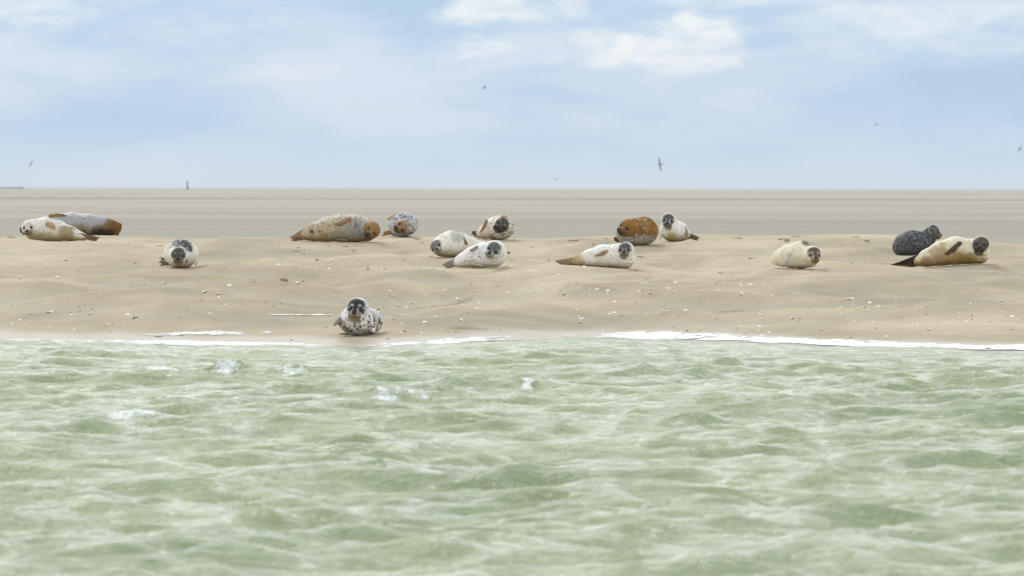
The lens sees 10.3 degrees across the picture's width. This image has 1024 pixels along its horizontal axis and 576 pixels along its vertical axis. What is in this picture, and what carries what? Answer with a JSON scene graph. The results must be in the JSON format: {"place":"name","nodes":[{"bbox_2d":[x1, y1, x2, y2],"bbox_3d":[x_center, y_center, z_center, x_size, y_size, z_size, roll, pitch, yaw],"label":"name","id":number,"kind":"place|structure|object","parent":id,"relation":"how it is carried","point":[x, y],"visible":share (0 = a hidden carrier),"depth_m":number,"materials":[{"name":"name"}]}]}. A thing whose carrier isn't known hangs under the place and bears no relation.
{"place":"outdoors","nodes":[
{"label":"outdoors","id":0,"kind":"place"},
{"bbox_2d":[0,336,1023,575],"bbox_3d":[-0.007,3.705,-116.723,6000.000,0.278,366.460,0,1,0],"label":"water","id":1,"kind":"structure","parent":0,"point":[594,456],"depth_m":34.38,"materials":[{"name":"green liquid"}]},
{"bbox_2d":[3,331,1023,349],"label":"shore foam","id":2,"kind":"object","parent":1,"relation":"on","point":[670,335],"visible":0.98,"depth_m":61.49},
{"bbox_2d":[0,187,1023,349],"bbox_3d":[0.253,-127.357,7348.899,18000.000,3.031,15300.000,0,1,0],"label":"sandbank","id":3,"kind":"structure","parent":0,"point":[253,227],"depth_m":74.71,"materials":[{"name":"beige sand"}]},
{"bbox_2d":[0,187,25,188],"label":"woodland","id":4,"kind":"object","parent":3,"relation":"on","point":[12,188],"visible":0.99,"depth_m":5190.84,"materials":[{"name":"grey plant"}]},
{"bbox_2d":[20,217,99,240],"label":"seal","id":5,"kind":"object","parent":3,"relation":"on","point":[45,229],"visible":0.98,"depth_m":85.19,"materials":[{"name":"beige"}]},
{"bbox_2d":[41,212,121,235],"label":"seal","id":6,"kind":"object","parent":3,"relation":"on","point":[89,224],"visible":0.55,"depth_m":89.16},
{"bbox_2d":[158,239,198,267],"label":"seal","id":7,"kind":"object","parent":3,"relation":"on","point":[180,253],"visible":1,"depth_m":74.24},
{"bbox_2d":[150,331,243,335],"bbox_3d":[-3.518,0.504,63.134,1.259,0.054,1.110,0,1,0],"label":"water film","id":8,"kind":"object","parent":3,"relation":"on","point":[209,333],"visible":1,"depth_m":63.20,"materials":[{"name":"liquid"}]},
{"bbox_2d":[271,314,331,314],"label":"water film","id":9,"kind":"object","parent":3,"relation":"on","point":[301,314],"visible":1,"depth_m":65.87,"materials":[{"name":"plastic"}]},
{"bbox_2d":[289,214,380,241],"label":"seal","id":10,"kind":"object","parent":3,"relation":"on","point":[348,227],"visible":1,"depth_m":85.72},
{"bbox_2d":[333,298,382,334],"bbox_3d":[-1.606,0.305,62.862,0.458,0.418,1.617,0,1,13],"label":"seal","id":11,"kind":"object","parent":3,"relation":"on","point":[358,316],"visible":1,"depth_m":62.30,"materials":[{"name":"white"}]},
{"bbox_2d":[382,212,417,236],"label":"seal","id":12,"kind":"object","parent":3,"relation":"on","point":[402,224],"visible":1,"depth_m":89.06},
{"bbox_2d":[430,230,510,256],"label":"seal","id":13,"kind":"object","parent":3,"relation":"on","point":[451,243],"visible":0.76,"depth_m":78.87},
{"bbox_2d":[442,240,506,267],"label":"seal","id":14,"kind":"object","parent":3,"relation":"on","point":[493,253],"visible":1,"depth_m":77.07,"materials":[{"name":"white"}]},
{"bbox_2d":[471,215,514,239],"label":"seal","id":15,"kind":"object","parent":3,"relation":"on","point":[500,227],"visible":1,"depth_m":87.50,"materials":[{"name":"beige"}]},
{"bbox_2d":[2,235,1020,336],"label":"shell grit","id":16,"kind":"object","parent":3,"relation":"on","point":[485,282],"visible":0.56,"depth_m":71.36,"materials":[{"name":"white"}]},
{"bbox_2d":[555,242,635,267],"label":"seal","id":17,"kind":"object","parent":3,"relation":"on","point":[621,255],"visible":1,"depth_m":76.04,"materials":[{"name":"white"}]},
{"bbox_2d":[614,216,657,245],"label":"seal","id":18,"kind":"object","parent":3,"relation":"on","point":[642,230],"visible":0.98,"depth_m":84.26,"materials":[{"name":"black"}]},
{"bbox_2d":[660,213,699,241],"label":"seal","id":19,"kind":"object","parent":3,"relation":"on","point":[673,228],"visible":1,"depth_m":85.56,"materials":[{"name":"beige"}]},
{"bbox_2d":[771,240,820,268],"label":"seal","id":20,"kind":"object","parent":3,"relation":"on","point":[802,254],"visible":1,"depth_m":74.17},
{"bbox_2d":[892,225,941,254],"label":"seal","id":21,"kind":"object","parent":3,"relation":"on","point":[911,242],"visible":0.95,"depth_m":81.00,"materials":[{"name":"black"}]},
{"bbox_2d":[891,236,990,266],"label":"seal","id":22,"kind":"object","parent":3,"relation":"on","point":[955,250],"visible":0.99,"depth_m":77.65,"materials":[{"name":"beige"}]},
{"bbox_2d":[0,0,1023,188],"label":"sky","id":23,"kind":"structure","parent":0,"point":[579,94],"materials":[{"name":"blue"}]}
]}

